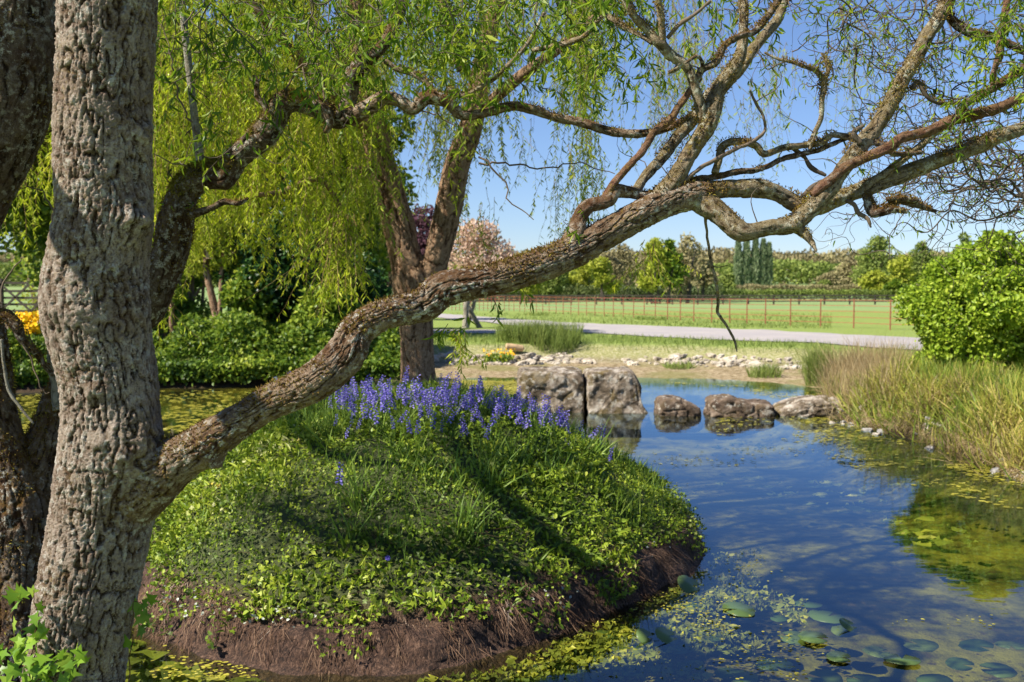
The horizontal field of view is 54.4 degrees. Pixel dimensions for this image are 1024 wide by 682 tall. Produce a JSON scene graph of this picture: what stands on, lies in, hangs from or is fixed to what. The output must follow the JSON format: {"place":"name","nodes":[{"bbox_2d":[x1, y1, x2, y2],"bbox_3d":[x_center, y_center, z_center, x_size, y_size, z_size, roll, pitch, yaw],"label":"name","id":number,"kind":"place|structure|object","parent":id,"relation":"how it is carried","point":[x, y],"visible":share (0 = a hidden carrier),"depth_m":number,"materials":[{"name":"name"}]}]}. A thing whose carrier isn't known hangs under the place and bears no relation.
{"place":"outdoors","nodes":[
{"label":"outdoors","id":0,"kind":"place"},
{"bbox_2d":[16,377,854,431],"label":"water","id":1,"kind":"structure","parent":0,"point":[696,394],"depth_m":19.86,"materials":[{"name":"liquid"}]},
{"bbox_2d":[125,403,724,681],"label":"island mound","id":2,"kind":"object","parent":1,"relation":"in","point":[286,664],"visible":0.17,"depth_m":6.14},
{"bbox_2d":[155,541,670,627],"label":"pale leaves","id":3,"kind":"object","parent":2,"relation":"on","point":[252,615],"visible":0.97,"depth_m":5.91,"materials":[{"name":"green plant"}]},
{"bbox_2d":[132,507,712,681],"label":"root fringe","id":4,"kind":"object","parent":2,"relation":"on","point":[495,619],"visible":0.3,"depth_m":5.92,"materials":[{"name":"plant"}]},
{"bbox_2d":[137,380,710,658],"bbox_3d":[-0.853,1.007,8.771,5.074,1.295,6.216,-1,3,-24],"label":"ground cover","id":5,"kind":"object","parent":2,"relation":"on","point":[195,486],"visible":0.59,"depth_m":6.86,"materials":[{"name":"green plant"}]},
{"bbox_2d":[168,373,688,590],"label":"long grass","id":6,"kind":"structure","parent":2,"relation":"on","point":[462,512],"depth_m":7.41,"materials":[{"name":"plant"}]},
{"bbox_2d":[175,412,690,646],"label":"dead stems","id":7,"kind":"object","parent":2,"relation":"on","point":[425,571],"visible":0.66,"depth_m":6.22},
{"bbox_2d":[0,0,930,386],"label":"weeping willow","id":8,"kind":"object","parent":2,"relation":"on","point":[392,210],"visible":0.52,"depth_m":9.66,"materials":[{"name":"green plant"}]},
{"bbox_2d":[17,380,1023,681],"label":"floating algae","id":9,"kind":"object","parent":1,"relation":"on","point":[501,384],"visible":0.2,"depth_m":12.29,"materials":[{"name":"plant"}]},
{"bbox_2d":[516,366,585,426],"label":"stone block","id":10,"kind":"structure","parent":1,"relation":"in","point":[559,386],"depth_m":17.23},
{"bbox_2d":[125,440,1007,681],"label":"submerged algae","id":11,"kind":"object","parent":1,"relation":"in","point":[655,660],"visible":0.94,"depth_m":6.07,"materials":[{"name":"plant"}]},
{"bbox_2d":[558,670,598,681],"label":"lily pad","id":12,"kind":"object","parent":1,"relation":"on","point":[585,677],"visible":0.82,"depth_m":5.52,"materials":[{"name":"plant"}]},
{"bbox_2d":[583,366,651,428],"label":"stone block","id":13,"kind":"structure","parent":1,"relation":"in","point":[612,390],"depth_m":17.12,"materials":[{"name":"stone"}]},
{"bbox_2d":[636,628,653,645],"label":"lily pad","id":14,"kind":"object","parent":1,"relation":"on","point":[642,634],"visible":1,"depth_m":6.00,"materials":[{"name":"plant"}]},
{"bbox_2d":[655,627,677,645],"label":"lily pad","id":15,"kind":"object","parent":1,"relation":"on","point":[663,634],"visible":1,"depth_m":6.00,"materials":[{"name":"plant"}]},
{"bbox_2d":[652,642,689,654],"bbox_3d":[0.954,1.830,5.950,0.200,0.008,0.252,-6,5,-42],"label":"lily pad","id":16,"kind":"object","parent":1,"relation":"on","point":[685,651],"visible":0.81,"depth_m":5.92,"materials":[{"name":"plant"}]},
{"bbox_2d":[654,395,703,432],"bbox_3d":[2.854,1.249,17.092,0.804,0.621,0.753,0,3,0],"label":"boulder","id":17,"kind":"object","parent":1,"relation":"in","point":[669,405],"visible":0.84,"depth_m":16.77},
{"bbox_2d":[677,575,701,595],"bbox_3d":[1.250,1.723,7.005,0.196,0.007,0.197,11,31,-29],"label":"lily pad","id":18,"kind":"object","parent":1,"relation":"on","point":[686,583],"visible":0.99,"depth_m":7.00,"materials":[{"name":"plant"}]},
{"bbox_2d":[714,668,757,681],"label":"lily pad","id":19,"kind":"object","parent":1,"relation":"on","point":[726,673],"visible":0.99,"depth_m":5.54,"materials":[{"name":"plant"}]},
{"bbox_2d":[722,602,754,616],"bbox_3d":[1.491,1.762,6.540,0.207,0.007,0.255,-1,7,-9],"label":"lily pad","id":20,"kind":"object","parent":1,"relation":"on","point":[743,610],"visible":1,"depth_m":6.53,"materials":[{"name":"plant"}]},
{"bbox_2d":[703,394,775,434],"bbox_3d":[3.871,1.246,16.972,1.158,0.652,0.849,0,3,0],"label":"boulder","id":21,"kind":"object","parent":1,"relation":"in","point":[723,405],"visible":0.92,"depth_m":16.59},
{"bbox_2d":[755,658,792,670],"bbox_3d":[1.500,1.851,5.693,0.224,0.007,0.178,-1,4,-17],"label":"lily pad","id":22,"kind":"object","parent":1,"relation":"on","point":[784,664],"visible":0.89,"depth_m":5.69,"materials":[{"name":"plant"}]},
{"bbox_2d":[780,631,810,645],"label":"lily pad","id":23,"kind":"object","parent":1,"relation":"on","point":[794,638],"visible":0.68,"depth_m":6.09,"materials":[{"name":"plant"}]},
{"bbox_2d":[793,601,821,607],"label":"lily pad","id":24,"kind":"object","parent":1,"relation":"on","point":[808,604],"visible":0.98,"depth_m":6.76,"materials":[{"name":"plant"}]},
{"bbox_2d":[798,630,827,643],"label":"lily pad","id":25,"kind":"object","parent":1,"relation":"on","point":[809,636],"visible":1,"depth_m":6.00,"materials":[{"name":"plant"}]},
{"bbox_2d":[808,670,842,681],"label":"lily pad","id":26,"kind":"object","parent":1,"relation":"on","point":[828,676],"visible":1,"depth_m":5.50,"materials":[{"name":"plant"}]},
{"bbox_2d":[808,610,843,623],"bbox_3d":[2.054,1.802,6.506,0.205,0.006,0.263,-5,6,-34],"label":"lily pad","id":27,"kind":"object","parent":1,"relation":"on","point":[821,616],"visible":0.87,"depth_m":6.50,"materials":[{"name":"plant"}]},
{"bbox_2d":[826,651,850,662],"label":"lily pad","id":28,"kind":"object","parent":1,"relation":"on","point":[835,656],"visible":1,"depth_m":5.69,"materials":[{"name":"plant"}]},
{"bbox_2d":[831,625,859,636],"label":"lily pad","id":29,"kind":"object","parent":1,"relation":"on","point":[839,630],"visible":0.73,"depth_m":6.23,"materials":[{"name":"plant"}]},
{"bbox_2d":[839,618,857,632],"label":"lily pad","id":30,"kind":"object","parent":1,"relation":"on","point":[845,623],"visible":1,"depth_m":6.20,"materials":[{"name":"plant"}]},
{"bbox_2d":[846,674,879,681],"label":"lily pad","id":31,"kind":"object","parent":1,"relation":"on","point":[866,678],"visible":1,"depth_m":5.47,"materials":[{"name":"plant"}]},
{"bbox_2d":[862,646,889,657],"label":"lily pad","id":32,"kind":"object","parent":1,"relation":"on","point":[874,651],"visible":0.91,"depth_m":5.90,"materials":[{"name":"plant"}]},
{"bbox_2d":[883,654,920,665],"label":"lily pad","id":33,"kind":"object","parent":1,"relation":"on","point":[906,660],"visible":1,"depth_m":5.64,"materials":[{"name":"plant"}]},
{"bbox_2d":[903,639,938,651],"bbox_3d":[2.461,1.828,5.984,0.235,0.007,0.195,-3,4,-37],"label":"lily pad","id":34,"kind":"object","parent":1,"relation":"on","point":[923,645],"visible":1,"depth_m":5.97,"materials":[{"name":"plant"}]},
{"bbox_2d":[916,674,952,681],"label":"lily pad","id":35,"kind":"object","parent":1,"relation":"on","point":[932,678],"visible":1,"depth_m":5.48,"materials":[{"name":"plant"}]},
{"bbox_2d":[945,657,973,670],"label":"lily pad","id":36,"kind":"object","parent":1,"relation":"on","point":[957,663],"visible":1,"depth_m":5.69,"materials":[{"name":"plant"}]},
{"bbox_2d":[958,639,993,651],"bbox_3d":[2.800,1.835,6.005,0.233,0.007,0.190,-4,3,-38],"label":"lily pad","id":37,"kind":"object","parent":1,"relation":"on","point":[974,645],"visible":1,"depth_m":6.00,"materials":[{"name":"plant"}]},
{"bbox_2d":[980,662,1017,677],"bbox_3d":[2.733,1.848,5.592,0.189,0.006,0.243,2,3,18],"label":"lily pad","id":38,"kind":"object","parent":1,"relation":"on","point":[998,670],"visible":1,"depth_m":5.58,"materials":[{"name":"plant"}]},
{"bbox_2d":[994,641,1023,649],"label":"lily pad","id":39,"kind":"object","parent":1,"relation":"on","point":[1009,644],"visible":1,"depth_m":6.01,"materials":[{"name":"plant"}]},
{"bbox_2d":[0,0,1023,254],"label":"sky","id":40,"kind":"structure","parent":0,"point":[523,232],"materials":[{"name":"blue"}]},
{"bbox_2d":[4,277,1023,681],"bbox_3d":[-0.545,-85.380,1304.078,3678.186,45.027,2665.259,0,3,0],"label":"ground","id":41,"kind":"structure","parent":0,"point":[872,579],"depth_m":11.05,"materials":[{"name":"plant"}]},
{"bbox_2d":[0,279,37,311],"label":"field gate","id":42,"kind":"structure","parent":41,"relation":"on","point":[14,297],"depth_m":39.91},
{"bbox_2d":[3,178,41,309],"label":"shrub","id":43,"kind":"object","parent":41,"relation":"on","point":[33,294],"visible":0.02,"depth_m":45.07,"materials":[{"name":"green plant"}]},
{"bbox_2d":[3,222,46,289],"bbox_3d":[-14.861,-6.027,36.230,6.916,12.139,5.288,1,3,22],"label":"broadleaf tree","id":44,"kind":"object","parent":41,"relation":"on","point":[24,263],"depth_m":35.91,"materials":[{"name":"green plant"}]},
{"bbox_2d":[0,172,53,239],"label":"broadleaf tree","id":45,"kind":"object","parent":41,"relation":"on","point":[9,220],"visible":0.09,"depth_m":27.44,"materials":[{"name":"green plant"}]},
{"bbox_2d":[15,311,41,336],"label":"yellow flowers","id":46,"kind":"object","parent":41,"relation":"on","point":[34,327],"visible":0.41,"depth_m":23.32,"materials":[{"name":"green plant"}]},
{"bbox_2d":[0,120,185,296],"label":"broadleaf tree","id":47,"kind":"object","parent":41,"relation":"on","point":[42,232],"visible":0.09,"depth_m":28.77,"materials":[{"name":"green plant"}]},
{"bbox_2d":[52,2,258,338],"bbox_3d":[-10.988,-5.613,30.700,5.947,11.685,4.903,1,3,11],"label":"broadleaf tree","id":48,"kind":"object","parent":41,"relation":"on","point":[197,283],"visible":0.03,"depth_m":29.86,"materials":[{"name":"green plant"}]},
{"bbox_2d":[169,272,190,332],"bbox_3d":[-8.841,-1.149,25.985,1.065,2.369,1.109,-1,3,-23],"label":"sapling","id":49,"kind":"object","parent":41,"relation":"on","point":[179,290],"visible":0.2,"depth_m":25.95,"materials":[{"name":"green plant"}]},
{"bbox_2d":[152,224,234,336],"bbox_3d":[-10.009,-1.906,29.859,3.445,4.243,2.718,0,3,0],"label":"shrub","id":50,"kind":"object","parent":41,"relation":"on","point":[188,306],"visible":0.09,"depth_m":29.72,"materials":[{"name":"green plant"}]},
{"bbox_2d":[7,307,400,387],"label":"bank vegetation","id":51,"kind":"object","parent":41,"relation":"on","point":[238,332],"visible":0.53,"depth_m":22.27,"materials":[{"name":"green plant"}]},
{"bbox_2d":[185,194,252,316],"bbox_3d":[-7.477,-1.833,24.941,1.943,3.740,1.638,0,3,0],"label":"tree","id":52,"kind":"object","parent":41,"relation":"on","point":[216,307],"visible":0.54,"depth_m":24.88,"materials":[{"name":"green plant"}]},
{"bbox_2d":[215,264,280,350],"bbox_3d":[-6.474,-0.726,24.512,1.435,2.415,1.433,-3,4,-43],"label":"shrub","id":53,"kind":"object","parent":41,"relation":"on","point":[230,296],"visible":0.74,"depth_m":24.21,"materials":[{"name":"green plant"}]},
{"bbox_2d":[200,0,340,310],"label":"broadleaf tree","id":54,"kind":"object","parent":41,"relation":"on","point":[288,126],"visible":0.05,"depth_m":32.69,"materials":[{"name":"green plant"}]},
{"bbox_2d":[212,204,355,352],"bbox_3d":[-5.767,-1.584,25.532,3.440,4.096,3.330,-3,4,-41],"label":"shrub","id":55,"kind":"object","parent":41,"relation":"on","point":[280,254],"visible":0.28,"depth_m":24.70,"materials":[{"name":"green plant"}]},
{"bbox_2d":[285,282,365,354],"bbox_3d":[-4.514,-0.481,24.127,1.990,1.970,1.714,0,3,0],"label":"shrub","id":56,"kind":"object","parent":41,"relation":"on","point":[333,319],"visible":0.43,"depth_m":23.74,"materials":[{"name":"green plant"}]},
{"bbox_2d":[0,0,692,681],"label":"mossy willow","id":57,"kind":"object","parent":41,"relation":"on","point":[26,100],"visible":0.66,"depth_m":4.29,"materials":[{"name":"brown plant"}]},
{"bbox_2d":[297,37,418,281],"bbox_3d":[-5.300,-5.040,32.653,3.857,10.298,5.129,-3,4,-43],"label":"broadleaf tree","id":58,"kind":"object","parent":41,"relation":"on","point":[380,256],"visible":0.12,"depth_m":32.06,"materials":[{"name":"green plant"}]},
{"bbox_2d":[334,251,393,307],"bbox_3d":[-4.068,-1.032,26.905,2.424,2.841,2.142,0,3,0],"label":"shrub","id":59,"kind":"object","parent":41,"relation":"on","point":[380,284],"visible":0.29,"depth_m":26.55,"materials":[{"name":"green plant"}]},
{"bbox_2d":[391,203,457,285],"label":"plum tree","id":60,"kind":"object","parent":41,"relation":"on","point":[423,228],"visible":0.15,"depth_m":54.12,"materials":[{"name":"purple plant"}]},
{"bbox_2d":[0,258,891,286],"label":"wood","id":61,"kind":"object","parent":41,"relation":"on","point":[811,273],"visible":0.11,"depth_m":429.96,"materials":[{"name":"green plant"}]},
{"bbox_2d":[0,246,955,285],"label":"wood","id":62,"kind":"object","parent":41,"relation":"on","point":[720,255],"visible":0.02,"depth_m":476.05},
{"bbox_2d":[448,215,517,328],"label":"cherry tree","id":63,"kind":"object","parent":41,"relation":"on","point":[500,248],"visible":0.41,"depth_m":41.30,"materials":[{"name":"pink plant"}]},
{"bbox_2d":[480,348,515,362],"bbox_3d":[-0.371,0.409,27.312,0.984,0.441,0.772,0,3,0],"label":"marsh marigold","id":64,"kind":"object","parent":41,"relation":"on","point":[490,357],"visible":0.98,"depth_m":27.22,"materials":[{"name":"yellow plant"}]},
{"bbox_2d":[490,316,546,343],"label":"grass clump","id":65,"kind":"object","parent":41,"relation":"on","point":[514,332],"visible":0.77,"depth_m":28.92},
{"bbox_2d":[20,0,1023,681],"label":"corkscrew willow","id":66,"kind":"object","parent":41,"relation":"on","point":[126,472],"visible":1,"depth_m":3.73,"materials":[{"name":"green plant"}]},
{"bbox_2d":[0,582,159,681],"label":"ivy","id":67,"kind":"object","parent":66,"relation":"attached to","point":[38,667],"visible":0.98,"depth_m":3.39,"materials":[{"name":"green plant"}]},
{"bbox_2d":[520,281,546,300],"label":"tree","id":68,"kind":"object","parent":41,"relation":"on","point":[529,290],"visible":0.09,"depth_m":133.79,"materials":[{"name":"green plant"}]},
{"bbox_2d":[540,274,565,300],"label":"tree","id":69,"kind":"object","parent":41,"relation":"on","point":[551,287],"visible":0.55,"depth_m":139.15,"materials":[{"name":"green plant"}]},
{"bbox_2d":[520,316,589,354],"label":"grass clump","id":70,"kind":"object","parent":41,"relation":"on","point":[554,336],"visible":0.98,"depth_m":28.61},
{"bbox_2d":[565,258,600,299],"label":"tree","id":71,"kind":"object","parent":41,"relation":"on","point":[585,276],"visible":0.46,"depth_m":149.16,"materials":[{"name":"green plant"}]},
{"bbox_2d":[477,281,725,300],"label":"undergrowth","id":72,"kind":"object","parent":41,"relation":"on","point":[575,290],"visible":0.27,"depth_m":146.98,"materials":[{"name":"green plant"}]},
{"bbox_2d":[587,256,621,300],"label":"tree","id":73,"kind":"object","parent":41,"relation":"on","point":[601,276],"visible":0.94,"depth_m":139.10,"materials":[{"name":"green plant"}]},
{"bbox_2d":[594,249,626,283],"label":"tree","id":74,"kind":"object","parent":41,"relation":"on","point":[616,265],"visible":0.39,"depth_m":159.18,"materials":[{"name":"beige plant"}]},
{"bbox_2d":[609,242,638,296],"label":"tree","id":75,"kind":"object","parent":41,"relation":"on","point":[620,252],"visible":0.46,"depth_m":163.87,"materials":[{"name":"green plant"}]},
{"bbox_2d":[617,248,642,289],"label":"tree","id":76,"kind":"object","parent":41,"relation":"on","point":[632,274],"visible":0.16,"depth_m":168.98,"materials":[{"name":"green plant"}]},
{"bbox_2d":[636,237,670,303],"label":"tree","id":77,"kind":"object","parent":41,"relation":"on","point":[644,285],"visible":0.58,"depth_m":124.12,"materials":[{"name":"green plant"}]},
{"bbox_2d":[657,237,690,303],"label":"tree","id":78,"kind":"object","parent":41,"relation":"on","point":[673,270],"visible":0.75,"depth_m":124.00,"materials":[{"name":"green plant"}]},
{"bbox_2d":[660,358,701,369],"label":"grass clump","id":79,"kind":"object","parent":41,"relation":"on","point":[681,365],"visible":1,"depth_m":26.18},
{"bbox_2d":[664,231,709,302],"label":"tree","id":80,"kind":"object","parent":41,"relation":"on","point":[687,240],"visible":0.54,"depth_m":129.14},
{"bbox_2d":[469,295,917,304],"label":"rail fence","id":81,"kind":"object","parent":41,"relation":"on","point":[723,301],"visible":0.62,"depth_m":117.77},
{"bbox_2d":[455,296,956,329],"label":"estate fence","id":82,"kind":"object","parent":41,"relation":"on","point":[693,303],"visible":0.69,"depth_m":51.66,"materials":[{"name":"wood"}]},
{"bbox_2d":[693,256,721,300],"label":"tree","id":83,"kind":"object","parent":41,"relation":"on","point":[705,281],"visible":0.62,"depth_m":139.17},
{"bbox_2d":[717,272,736,293],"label":"tree","id":84,"kind":"object","parent":41,"relation":"on","point":[727,279],"visible":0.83,"depth_m":168.97,"materials":[{"name":"green plant"}]},
{"bbox_2d":[732,241,742,284],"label":"poplar","id":85,"kind":"object","parent":41,"relation":"on","point":[738,263],"visible":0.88,"depth_m":228.77,"materials":[{"name":"green plant"}]},
{"bbox_2d":[742,241,751,285],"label":"poplar","id":86,"kind":"object","parent":41,"relation":"on","point":[746,269],"visible":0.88,"depth_m":228.71,"materials":[{"name":"green plant"}]},
{"bbox_2d":[750,238,760,289],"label":"poplar","id":87,"kind":"object","parent":41,"relation":"on","point":[755,264],"visible":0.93,"depth_m":228.73,"materials":[{"name":"green plant"}]},
{"bbox_2d":[758,238,767,286],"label":"poplar","id":88,"kind":"object","parent":41,"relation":"on","point":[763,261],"visible":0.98,"depth_m":228.79,"materials":[{"name":"green plant"}]},
{"bbox_2d":[743,361,788,378],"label":"grass clump","id":89,"kind":"object","parent":41,"relation":"on","point":[768,369],"visible":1,"depth_m":23.91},
{"bbox_2d":[765,242,773,286],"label":"poplar","id":90,"kind":"object","parent":41,"relation":"on","point":[769,272],"visible":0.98,"depth_m":228.86,"materials":[{"name":"green plant"}]},
{"bbox_2d":[773,394,845,416],"bbox_3d":[5.077,1.252,17.149,1.301,0.618,1.044,0,3,0],"label":"boulder","id":91,"kind":"object","parent":41,"relation":"on","point":[802,406],"visible":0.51,"depth_m":16.70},
{"bbox_2d":[720,288,917,299],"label":"hedge","id":92,"kind":"object","parent":41,"relation":"on","point":[773,291],"visible":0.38,"depth_m":149.38,"materials":[{"name":"green plant"}]},
{"bbox_2d":[790,338,849,386],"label":"grass clump","id":93,"kind":"object","parent":41,"relation":"on","point":[809,364],"visible":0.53,"depth_m":21.96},
{"bbox_2d":[815,270,838,285],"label":"skyline tree","id":94,"kind":"object","parent":41,"relation":"on","point":[831,275],"visible":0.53,"depth_m":218.70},
{"bbox_2d":[735,283,919,294],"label":"hedge","id":95,"kind":"object","parent":41,"relation":"on","point":[790,287],"visible":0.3,"depth_m":189.13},
{"bbox_2d":[834,255,862,288],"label":"skyline tree","id":96,"kind":"object","parent":41,"relation":"on","point":[843,270],"visible":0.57,"depth_m":198.74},
{"bbox_2d":[809,324,920,378],"bbox_3d":[7.533,0.308,20.962,3.277,1.493,3.260,-1,3,-25],"label":"grass clump","id":97,"kind":"object","parent":41,"relation":"on","point":[852,355],"visible":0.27,"depth_m":20.61,"materials":[{"name":"plant"}]},
{"bbox_2d":[848,235,900,285],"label":"skyline tree","id":98,"kind":"object","parent":41,"relation":"on","point":[865,266],"visible":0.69,"depth_m":188.60,"materials":[{"name":"green plant"}]},
{"bbox_2d":[857,267,891,297],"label":"skyline tree","id":99,"kind":"object","parent":41,"relation":"on","point":[875,279],"visible":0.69,"depth_m":159.01,"materials":[{"name":"green plant"}]},
{"bbox_2d":[882,278,907,299],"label":"skyline tree","id":100,"kind":"object","parent":41,"relation":"on","point":[895,284],"visible":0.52,"depth_m":149.44,"materials":[{"name":"green plant"}]},
{"bbox_2d":[886,253,920,284],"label":"skyline tree","id":101,"kind":"object","parent":41,"relation":"on","point":[900,268],"visible":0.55,"depth_m":178.77,"materials":[{"name":"green plant"}]},
{"bbox_2d":[807,338,1023,490],"bbox_3d":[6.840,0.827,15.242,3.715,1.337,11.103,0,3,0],"label":"reed bed","id":102,"kind":"object","parent":41,"relation":"on","point":[1012,414],"visible":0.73,"depth_m":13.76,"materials":[{"name":"plant"}]},
{"bbox_2d":[906,240,934,289],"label":"skyline tree","id":103,"kind":"object","parent":41,"relation":"on","point":[917,261],"visible":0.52,"depth_m":198.59,"materials":[{"name":"green plant"}]},
{"bbox_2d":[877,349,964,380],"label":"reed clump","id":104,"kind":"object","parent":41,"relation":"on","point":[923,362],"visible":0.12,"depth_m":16.09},
{"bbox_2d":[887,229,1023,373],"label":"bush","id":105,"kind":"object","parent":41,"relation":"on","point":[996,332],"visible":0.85,"depth_m":15.97,"materials":[{"name":"green plant"}]},
{"bbox_2d":[906,354,1013,389],"bbox_3d":[6.860,0.507,15.098,1.525,0.678,1.660,0,3,0],"label":"reed clump","id":106,"kind":"object","parent":41,"relation":"on","point":[934,369],"visible":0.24,"depth_m":15.08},
{"bbox_2d":[946,360,1023,395],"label":"reed clump","id":107,"kind":"object","parent":41,"relation":"on","point":[999,370],"visible":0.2,"depth_m":14.11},
{"bbox_2d":[976,368,1023,405],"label":"reed clump","id":108,"kind":"object","parent":41,"relation":"on","point":[1011,380],"visible":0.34,"depth_m":13.00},
{"bbox_2d":[368,312,922,373],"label":"meadow grass","id":109,"kind":"structure","parent":0,"point":[622,338],"depth_m":31.39,"materials":[{"name":"plant"}]},
{"bbox_2d":[438,314,922,349],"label":"road","id":110,"kind":"structure","parent":0,"point":[708,333],"depth_m":35.06,"materials":[{"name":"asphalt"}]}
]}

